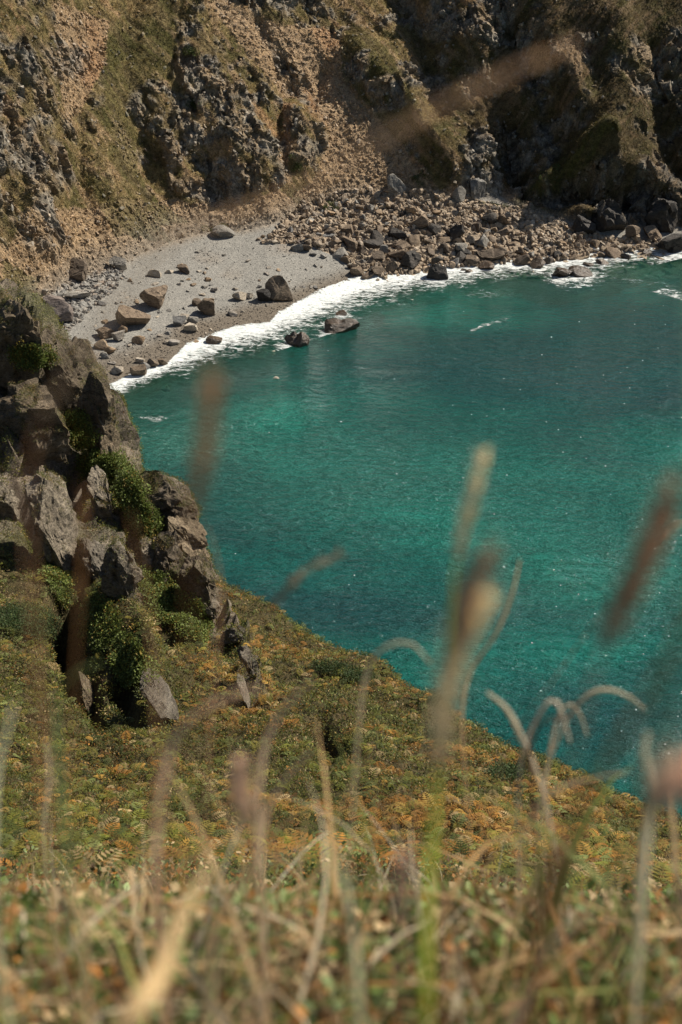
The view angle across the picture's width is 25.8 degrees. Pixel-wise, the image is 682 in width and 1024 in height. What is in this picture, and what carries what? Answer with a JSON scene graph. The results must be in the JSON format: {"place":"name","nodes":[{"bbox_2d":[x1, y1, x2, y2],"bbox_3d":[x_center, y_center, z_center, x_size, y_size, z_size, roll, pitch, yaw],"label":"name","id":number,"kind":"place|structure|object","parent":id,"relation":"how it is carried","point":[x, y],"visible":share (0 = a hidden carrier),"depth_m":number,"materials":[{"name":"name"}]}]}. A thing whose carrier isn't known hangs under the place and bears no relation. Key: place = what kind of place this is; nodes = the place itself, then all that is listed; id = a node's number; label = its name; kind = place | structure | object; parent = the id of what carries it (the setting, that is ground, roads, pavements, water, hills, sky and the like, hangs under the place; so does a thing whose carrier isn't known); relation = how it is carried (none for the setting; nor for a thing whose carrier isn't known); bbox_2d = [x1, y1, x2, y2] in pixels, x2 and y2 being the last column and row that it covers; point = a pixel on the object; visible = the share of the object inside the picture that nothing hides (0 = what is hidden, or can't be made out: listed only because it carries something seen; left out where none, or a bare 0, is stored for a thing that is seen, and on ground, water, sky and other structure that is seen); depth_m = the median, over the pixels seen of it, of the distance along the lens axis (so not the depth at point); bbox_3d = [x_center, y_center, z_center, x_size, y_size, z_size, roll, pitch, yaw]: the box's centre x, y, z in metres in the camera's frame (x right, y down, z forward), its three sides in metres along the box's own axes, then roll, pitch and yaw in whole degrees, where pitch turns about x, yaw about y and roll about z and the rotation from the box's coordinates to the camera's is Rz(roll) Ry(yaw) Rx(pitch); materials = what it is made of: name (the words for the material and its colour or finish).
{"place":"outdoors","nodes":[
{"label":"outdoors","id":0,"kind":"place"},
{"bbox_2d":[0,0,681,296],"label":"cliff","id":1,"kind":"structure","parent":0,"point":[643,186],"depth_m":225.28,"materials":[{"name":"stone"}]},
{"bbox_2d":[0,1,583,296],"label":"scree","id":2,"kind":"structure","parent":1,"relation":"on","point":[177,209],"depth_m":221.06,"materials":[{"name":"stone"}]},
{"bbox_2d":[0,0,681,291],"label":"turf","id":3,"kind":"structure","parent":1,"relation":"on","point":[401,68],"depth_m":225.41,"materials":[{"name":"green plant"}]},
{"bbox_2d":[0,0,681,283],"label":"rock debris","id":4,"kind":"object","parent":1,"relation":"on","point":[31,57],"visible":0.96,"depth_m":222.92,"materials":[{"name":"stone"}]},
{"bbox_2d":[387,173,405,195],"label":"boulder","id":5,"kind":"object","parent":1,"relation":"on","point":[395,184],"visible":1,"depth_m":224.08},
{"bbox_2d":[0,278,681,1023],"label":"hillside","id":6,"kind":"structure","parent":0,"point":[120,700],"depth_m":44.28,"materials":[{"name":"plant"}]},
{"bbox_2d":[0,705,13,1023],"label":"grass stalk","id":7,"kind":"object","parent":6,"relation":"on","point":[2,982],"depth_m":1.12,"materials":[{"name":"plant"}]},
{"bbox_2d":[0,482,19,521],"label":"rock outcrop","id":8,"kind":"object","parent":6,"relation":"on","point":[9,505],"visible":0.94,"depth_m":52.86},
{"bbox_2d":[0,290,42,389],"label":"rock outcrop","id":9,"kind":"object","parent":6,"relation":"on","point":[27,326],"visible":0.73,"depth_m":57.23,"materials":[{"name":"stone"}]},
{"bbox_2d":[5,339,60,373],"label":"ivy","id":10,"kind":"object","parent":9,"relation":"attached to","point":[30,357],"visible":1,"depth_m":57.33,"materials":[{"name":"green plant"}]},
{"bbox_2d":[0,599,63,643],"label":"gorse bush","id":11,"kind":"object","parent":6,"relation":"on","point":[16,615],"visible":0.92,"depth_m":45.57,"materials":[{"name":"green plant"}]},
{"bbox_2d":[0,377,70,466],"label":"rock outcrop","id":12,"kind":"object","parent":6,"relation":"on","point":[52,445],"visible":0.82,"depth_m":55.68,"materials":[{"name":"stone"}]},
{"bbox_2d":[24,471,77,570],"bbox_3d":[-9.779,0.414,50.110,1.503,3.653,2.484,-14,14,4],"label":"rock outcrop","id":13,"kind":"object","parent":6,"relation":"on","point":[57,531],"visible":0.9,"depth_m":49.79,"materials":[{"name":"stone"}]},
{"bbox_2d":[33,562,68,1023],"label":"grass stalk","id":14,"kind":"object","parent":6,"relation":"on","point":[51,893],"depth_m":0.80,"materials":[{"name":"plant"}]},
{"bbox_2d":[36,557,77,609],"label":"ivy","id":15,"kind":"object","parent":6,"relation":"on","point":[52,571],"visible":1,"depth_m":49.15,"materials":[{"name":"green plant"}]},
{"bbox_2d":[44,740,74,1023],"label":"grass stalk","id":16,"kind":"object","parent":6,"relation":"on","point":[48,798],"depth_m":1.50,"materials":[{"name":"plant"}]},
{"bbox_2d":[40,326,97,411],"bbox_3d":[-10.971,-5.854,59.959,2.581,3.122,2.166,-14,31,-24],"label":"rock outcrop","id":17,"kind":"object","parent":6,"relation":"on","point":[73,389],"visible":0.65,"depth_m":59.51,"materials":[{"name":"stone"}]},
{"bbox_2d":[54,661,99,993],"bbox_3d":[-0.195,0.413,1.211,0.034,0.639,0.090,0,28,0],"label":"grass stalk","id":18,"kind":"object","parent":6,"relation":"on","point":[62,802],"depth_m":1.10,"materials":[{"name":"plant"}]},
{"bbox_2d":[64,875,90,1023],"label":"grass stalk","id":19,"kind":"object","parent":6,"relation":"on","point":[86,1011],"depth_m":1.00,"materials":[{"name":"plant"}]},
{"bbox_2d":[72,485,93,1023],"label":"grass stalk","id":20,"kind":"object","parent":6,"relation":"on","point":[78,581],"depth_m":0.95,"materials":[{"name":"plant"}]},
{"bbox_2d":[63,408,102,454],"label":"ivy","id":21,"kind":"object","parent":6,"relation":"on","point":[75,422],"visible":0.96,"depth_m":57.53,"materials":[{"name":"green plant"}]},
{"bbox_2d":[78,672,93,715],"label":"rock outcrop","id":22,"kind":"object","parent":6,"relation":"on","point":[86,692],"visible":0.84,"depth_m":43.36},
{"bbox_2d":[75,537,106,579],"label":"rock outcrop","id":23,"kind":"object","parent":6,"relation":"on","point":[93,556],"visible":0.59,"depth_m":49.98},
{"bbox_2d":[77,366,116,445],"bbox_3d":[-9.485,-3.923,58.169,1.581,3.589,2.142,-8,14,2],"label":"rock outcrop","id":24,"kind":"object","parent":6,"relation":"on","point":[104,400],"visible":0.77,"depth_m":57.35,"materials":[{"name":"stone"}]},
{"bbox_2d":[86,465,112,520],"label":"rock outcrop","id":25,"kind":"object","parent":6,"relation":"on","point":[94,479],"visible":0.94,"depth_m":53.47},
{"bbox_2d":[76,590,125,654],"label":"ivy","id":26,"kind":"object","parent":6,"relation":"on","point":[101,624],"visible":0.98,"depth_m":45.97,"materials":[{"name":"green plant"}]},
{"bbox_2d":[73,447,135,486],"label":"ivy","id":27,"kind":"object","parent":6,"relation":"on","point":[105,461],"visible":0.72,"depth_m":57.72,"materials":[{"name":"green plant"}]},
{"bbox_2d":[88,424,120,470],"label":"rock outcrop","id":28,"kind":"object","parent":6,"relation":"on","point":[110,440],"visible":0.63,"depth_m":57.68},
{"bbox_2d":[98,538,143,599],"bbox_3d":[-6.916,1.858,46.837,1.297,2.062,1.465,-20,9,17],"label":"rock outcrop","id":29,"kind":"object","parent":6,"relation":"on","point":[129,581],"visible":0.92,"depth_m":46.37,"materials":[{"name":"stone"}]},
{"bbox_2d":[0,287,261,702],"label":"crag turf","id":30,"kind":"structure","parent":6,"relation":"on","point":[65,426],"depth_m":53.77,"materials":[{"name":"green plant"}]},
{"bbox_2d":[110,466,151,523],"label":"ivy","id":31,"kind":"object","parent":6,"relation":"on","point":[126,487],"visible":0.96,"depth_m":53.53,"materials":[{"name":"green plant"}]},
{"bbox_2d":[104,630,162,688],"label":"ivy","id":32,"kind":"object","parent":6,"relation":"on","point":[127,664],"visible":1,"depth_m":43.47,"materials":[{"name":"green plant"}]},
{"bbox_2d":[0,278,267,715],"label":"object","id":33,"kind":"structure","parent":6,"relation":"on","point":[109,527],"depth_m":54.80,"materials":[{"name":"stone"}]},
{"bbox_2d":[121,498,164,541],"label":"ivy","id":34,"kind":"object","parent":6,"relation":"on","point":[152,526],"visible":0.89,"depth_m":53.21,"materials":[{"name":"green plant"}]},
{"bbox_2d":[138,537,154,568],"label":"rock outcrop","id":35,"kind":"object","parent":6,"relation":"on","point":[147,554],"visible":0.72,"depth_m":52.14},
{"bbox_2d":[130,514,176,1023],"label":"grass stalk","id":36,"kind":"object","parent":6,"relation":"on","point":[159,778],"depth_m":0.85,"materials":[{"name":"plant"}]},
{"bbox_2d":[137,564,176,602],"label":"ivy","id":37,"kind":"object","parent":6,"relation":"on","point":[151,577],"visible":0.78,"depth_m":51.40,"materials":[{"name":"green plant"}]},
{"bbox_2d":[140,668,178,720],"bbox_3d":[-4.941,5.017,40.336,0.247,1.753,1.400,-24,7,21],"label":"rock outcrop","id":38,"kind":"object","parent":6,"relation":"on","point":[167,706],"visible":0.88,"depth_m":40.26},
{"bbox_2d":[115,864,211,1023],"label":"grass stalk","id":39,"kind":"object","parent":6,"relation":"on","point":[142,999],"depth_m":0.76,"materials":[{"name":"plant"}]},
{"bbox_2d":[137,470,196,532],"bbox_3d":[-6.608,-0.143,54.068,2.566,2.947,1.932,-14,10,17],"label":"rock outcrop","id":40,"kind":"object","parent":6,"relation":"on","point":[169,496],"visible":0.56,"depth_m":53.60,"materials":[{"name":"stone"}]},
{"bbox_2d":[151,530,184,584],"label":"rock outcrop","id":41,"kind":"object","parent":6,"relation":"on","point":[164,558],"visible":0.72,"depth_m":51.93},
{"bbox_2d":[143,581,206,627],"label":"ivy","id":42,"kind":"object","parent":6,"relation":"on","point":[172,605],"visible":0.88,"depth_m":50.42,"materials":[{"name":"green plant"}]},
{"bbox_2d":[167,510,209,559],"bbox_3d":[-5.525,1.088,53.428,1.491,2.494,2.236,-23,15,3],"label":"rock outcrop","id":43,"kind":"object","parent":6,"relation":"on","point":[181,526],"visible":0.58,"depth_m":52.88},
{"bbox_2d":[174,608,214,645],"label":"ivy","id":44,"kind":"object","parent":6,"relation":"on","point":[198,627],"visible":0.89,"depth_m":49.22,"materials":[{"name":"green plant"}]},
{"bbox_2d":[178,553,215,609],"bbox_3d":[-4.917,2.416,51.009,1.222,1.997,1.388,0,28,1],"label":"rock outcrop","id":45,"kind":"object","parent":6,"relation":"on","point":[203,587],"visible":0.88,"depth_m":50.52,"materials":[{"name":"stone"}]},
{"bbox_2d":[151,686,260,1023],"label":"grass stalk","id":46,"kind":"object","parent":6,"relation":"on","point":[170,748],"depth_m":1.05,"materials":[{"name":"plant"}]},
{"bbox_2d":[180,347,243,1023],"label":"grass stalk","id":47,"kind":"object","parent":6,"relation":"on","point":[210,404],"depth_m":0.60,"materials":[{"name":"plant"}]},
{"bbox_2d":[205,525,221,1023],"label":"grass stalk","id":48,"kind":"object","parent":6,"relation":"on","point":[218,638],"depth_m":1.60,"materials":[{"name":"plant"}]},
{"bbox_2d":[220,625,244,644],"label":"rock outcrop","id":49,"kind":"object","parent":6,"relation":"on","point":[229,635],"visible":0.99,"depth_m":48.57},
{"bbox_2d":[215,741,263,1023],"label":"grass stalk","id":50,"kind":"object","parent":6,"relation":"on","point":[239,782],"depth_m":1.00,"materials":[{"name":"plant"}]},
{"bbox_2d":[237,645,258,676],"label":"rock outcrop","id":51,"kind":"object","parent":6,"relation":"on","point":[242,651],"visible":0.97,"depth_m":44.36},
{"bbox_2d":[205,852,304,1023],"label":"grass stalk","id":52,"kind":"object","parent":6,"relation":"on","point":[220,901],"depth_m":0.90,"materials":[{"name":"plant"}]},
{"bbox_2d":[250,948,279,1023],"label":"grass stalk","id":53,"kind":"object","parent":6,"relation":"on","point":[256,1004],"depth_m":0.55,"materials":[{"name":"plant"}]},
{"bbox_2d":[256,748,313,1022],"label":"grass stalk","id":54,"kind":"object","parent":6,"relation":"on","point":[267,808],"depth_m":1.50,"materials":[{"name":"plant"}]},
{"bbox_2d":[255,674,315,1023],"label":"grass stalk","id":55,"kind":"object","parent":6,"relation":"on","point":[261,759],"depth_m":1.35,"materials":[{"name":"plant"}]},
{"bbox_2d":[227,545,344,1023],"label":"grass stalk","id":56,"kind":"object","parent":6,"relation":"on","point":[294,582],"depth_m":1.50,"materials":[{"name":"plant"}]},
{"bbox_2d":[25,36,582,1023],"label":"grass stalk","id":57,"kind":"object","parent":6,"relation":"on","point":[485,82],"depth_m":0.60,"materials":[{"name":"plant"}]},
{"bbox_2d":[309,657,354,676],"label":"gorse bush","id":58,"kind":"object","parent":6,"relation":"on","point":[330,667],"visible":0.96,"depth_m":48.49,"materials":[{"name":"green plant"}]},
{"bbox_2d":[0,692,681,1023],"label":"grass","id":59,"kind":"structure","parent":6,"relation":"on","point":[579,1015],"depth_m":1.92,"materials":[{"name":"plant"}]},
{"bbox_2d":[0,834,681,1023],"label":"undergrowth","id":60,"kind":"object","parent":6,"relation":"on","point":[312,913],"visible":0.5,"depth_m":2.14,"materials":[{"name":"green plant"}]},
{"bbox_2d":[0,537,681,892],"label":"bracken","id":61,"kind":"object","parent":6,"relation":"on","point":[219,850],"visible":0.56,"depth_m":29.37,"materials":[{"name":"green plant"}]},
{"bbox_2d":[0,279,681,961],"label":"heath","id":62,"kind":"object","parent":6,"relation":"on","point":[310,739],"visible":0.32,"depth_m":37.83,"materials":[{"name":"green plant"}]},
{"bbox_2d":[330,840,362,1023],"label":"grass stalk","id":63,"kind":"object","parent":6,"relation":"on","point":[356,965],"depth_m":1.00,"materials":[{"name":"plant"}]},
{"bbox_2d":[333,823,378,1023],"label":"grass stalk","id":64,"kind":"object","parent":6,"relation":"on","point":[340,983],"depth_m":0.80,"materials":[{"name":"plant"}]},
{"bbox_2d":[339,663,375,683],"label":"gorse bush","id":65,"kind":"object","parent":6,"relation":"on","point":[351,672],"visible":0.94,"depth_m":47.99,"materials":[{"name":"green plant"}]},
{"bbox_2d":[349,641,430,902],"bbox_3d":[0.037,0.423,1.873,0.063,0.541,0.163,18,33,31],"label":"grass stalk","id":66,"kind":"object","parent":6,"relation":"on","point":[363,689],"depth_m":1.80,"materials":[{"name":"plant"}]},
{"bbox_2d":[377,828,418,1023],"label":"grass stalk","id":67,"kind":"object","parent":6,"relation":"on","point":[401,866],"depth_m":0.75,"materials":[{"name":"plant"}]},
{"bbox_2d":[421,446,489,1023],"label":"grass stalk","id":68,"kind":"object","parent":6,"relation":"on","point":[461,534],"depth_m":0.89,"materials":[{"name":"plant"}]},
{"bbox_2d":[415,576,520,1023],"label":"grass stalk","id":69,"kind":"object","parent":6,"relation":"on","point":[439,717],"depth_m":0.70,"materials":[{"name":"plant"}]},
{"bbox_2d":[435,523,521,1023],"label":"grass stalk","id":70,"kind":"object","parent":6,"relation":"on","point":[461,622],"depth_m":0.68,"materials":[{"name":"plant"}]},
{"bbox_2d":[461,559,519,940],"bbox_3d":[0.217,0.417,2.353,0.063,0.657,0.252,7,29,12],"label":"grass stalk","id":71,"kind":"object","parent":6,"relation":"on","point":[487,646],"depth_m":2.30,"materials":[{"name":"plant"}]},
{"bbox_2d":[483,758,527,783],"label":"gorse bush","id":72,"kind":"object","parent":6,"relation":"on","point":[509,768],"visible":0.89,"depth_m":36.18,"materials":[{"name":"green plant"}]},
{"bbox_2d":[487,692,563,962],"bbox_3d":[0.271,0.493,2.154,0.028,0.475,0.182,-20,34,-33],"label":"grass stalk","id":73,"kind":"object","parent":6,"relation":"on","point":[520,737],"depth_m":2.10,"materials":[{"name":"plant"}]},
{"bbox_2d":[517,699,570,977],"bbox_3d":[0.271,0.498,2.153,0.057,0.465,0.145,16,32,27],"label":"grass stalk","id":74,"kind":"object","parent":6,"relation":"on","point":[539,714],"depth_m":2.10,"materials":[{"name":"plant"}]},
{"bbox_2d":[518,836,583,1023],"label":"grass stalk","id":75,"kind":"object","parent":6,"relation":"on","point":[538,901],"depth_m":0.70,"materials":[{"name":"plant"}]},
{"bbox_2d":[528,717,573,997],"bbox_3d":[0.270,0.502,2.060,0.055,0.456,0.127,8,29,14],"label":"grass stalk","id":76,"kind":"object","parent":6,"relation":"on","point":[531,742],"depth_m":2.00,"materials":[{"name":"plant"}]},
{"bbox_2d":[508,875,617,1023],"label":"grass stalk","id":77,"kind":"object","parent":6,"relation":"on","point":[517,1011],"depth_m":0.85,"materials":[{"name":"plant"}]},
{"bbox_2d":[543,703,587,943],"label":"grass stalk","id":78,"kind":"object","parent":6,"relation":"on","point":[555,728],"depth_m":2.30,"materials":[{"name":"plant"}]},
{"bbox_2d":[514,772,626,997],"bbox_3d":[0.236,0.480,1.679,0.145,0.427,0.046,-19,33,-31],"label":"grass stalk","id":79,"kind":"object","parent":6,"relation":"on","point":[549,794],"depth_m":1.60,"materials":[{"name":"plant"}]},
{"bbox_2d":[479,522,681,980],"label":"grass stalk","id":80,"kind":"object","parent":6,"relation":"on","point":[677,524],"depth_m":1.90,"materials":[{"name":"plant"}]},
{"bbox_2d":[536,688,645,886],"bbox_3d":[0.348,0.492,2.260,0.211,0.466,0.075,-22,35,-35],"label":"grass stalk","id":81,"kind":"object","parent":6,"relation":"on","point":[578,703],"depth_m":2.20,"materials":[{"name":"plant"}]},
{"bbox_2d":[523,630,681,1023],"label":"grass stalk","id":82,"kind":"object","parent":6,"relation":"on","point":[551,895],"depth_m":0.58,"materials":[{"name":"plant"}]},
{"bbox_2d":[536,464,681,1023],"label":"grass stalk","id":83,"kind":"object","parent":6,"relation":"on","point":[624,599],"depth_m":0.66,"materials":[{"name":"plant"}]},
{"bbox_2d":[632,731,653,1023],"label":"grass stalk","id":84,"kind":"object","parent":6,"relation":"on","point":[645,849],"depth_m":1.20,"materials":[{"name":"plant"}]},
{"bbox_2d":[606,706,681,1023],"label":"grass stalk","id":85,"kind":"object","parent":6,"relation":"on","point":[666,791],"depth_m":0.55,"materials":[{"name":"plant"}]},
{"bbox_2d":[607,601,681,1023],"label":"grass stalk","id":86,"kind":"object","parent":6,"relation":"on","point":[616,972],"depth_m":0.50,"materials":[{"name":"plant"}]},
{"bbox_2d":[43,195,681,399],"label":"beach","id":87,"kind":"structure","parent":0,"point":[223,296],"depth_m":206.45,"materials":[{"name":"sand"}]},
{"bbox_2d":[43,299,72,321],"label":"boulder","id":88,"kind":"object","parent":87,"relation":"on","point":[63,310],"visible":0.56,"depth_m":190.28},
{"bbox_2d":[69,258,87,280],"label":"boulder","id":89,"kind":"object","parent":87,"relation":"on","point":[78,270],"visible":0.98,"depth_m":201.42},
{"bbox_2d":[41,264,127,330],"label":"rubble","id":90,"kind":"object","parent":87,"relation":"on","point":[109,284],"visible":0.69,"depth_m":199.20,"materials":[{"name":"stone"}]},
{"bbox_2d":[115,305,150,325],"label":"boulder","id":91,"kind":"object","parent":87,"relation":"on","point":[128,316],"visible":0.86,"depth_m":190.68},
{"bbox_2d":[139,285,167,308],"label":"boulder","id":92,"kind":"object","parent":87,"relation":"on","point":[153,297],"visible":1,"depth_m":195.99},
{"bbox_2d":[197,298,214,315],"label":"boulder","id":93,"kind":"object","parent":87,"relation":"on","point":[205,306],"visible":1,"depth_m":195.32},
{"bbox_2d":[265,275,292,300],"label":"boulder","id":94,"kind":"object","parent":87,"relation":"on","point":[277,286],"visible":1,"depth_m":200.46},
{"bbox_2d":[65,195,678,379],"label":"pebbles","id":95,"kind":"object","parent":87,"relation":"on","point":[187,335],"visible":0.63,"depth_m":197.32,"materials":[{"name":"stone"}]},
{"bbox_2d":[400,250,420,268],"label":"boulder","id":96,"kind":"object","parent":87,"relation":"on","point":[411,259],"visible":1,"depth_m":212.58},
{"bbox_2d":[426,264,447,283],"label":"boulder","id":97,"kind":"object","parent":87,"relation":"on","point":[437,272],"visible":1,"depth_m":210.64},
{"bbox_2d":[260,185,665,280],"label":"rubble","id":98,"kind":"object","parent":87,"relation":"on","point":[420,200],"visible":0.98,"depth_m":221.17,"materials":[{"name":"stone"}]},
{"bbox_2d":[469,178,485,199],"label":"boulder","id":99,"kind":"object","parent":87,"relation":"on","point":[477,188],"visible":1,"depth_m":225.49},
{"bbox_2d":[477,247,507,259],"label":"boulder","id":100,"kind":"object","parent":87,"relation":"on","point":[494,254],"visible":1,"depth_m":216.39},
{"bbox_2d":[572,215,595,233],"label":"boulder","id":101,"kind":"object","parent":87,"relation":"on","point":[582,223],"visible":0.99,"depth_m":222.35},
{"bbox_2d":[592,197,627,231],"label":"boulder","id":102,"kind":"object","parent":87,"relation":"on","point":[611,218],"visible":0.84,"depth_m":222.23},
{"bbox_2d":[644,197,681,232],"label":"boulder","id":103,"kind":"object","parent":87,"relation":"on","point":[663,215],"visible":0.91,"depth_m":224.25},
{"bbox_2d":[655,233,681,252],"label":"boulder","id":104,"kind":"object","parent":87,"relation":"on","point":[671,243],"visible":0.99,"depth_m":220.74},
{"bbox_2d":[124,265,681,819],"bbox_3d":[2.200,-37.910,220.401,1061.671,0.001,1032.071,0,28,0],"label":"water","id":105,"kind":"structure","parent":0,"point":[422,397],"depth_m":155.91,"materials":[{"name":"liquid"}]},
{"bbox_2d":[284,331,309,346],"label":"sea rock","id":106,"kind":"object","parent":105,"relation":"in","point":[300,339],"visible":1,"depth_m":188.69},
{"bbox_2d":[324,318,359,333],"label":"sea rock","id":107,"kind":"object","parent":105,"relation":"in","point":[334,325],"visible":1,"depth_m":192.91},
{"bbox_2d":[110,244,681,392],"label":"foam","id":108,"kind":"object","parent":105,"relation":"on","point":[312,303],"visible":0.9,"depth_m":202.30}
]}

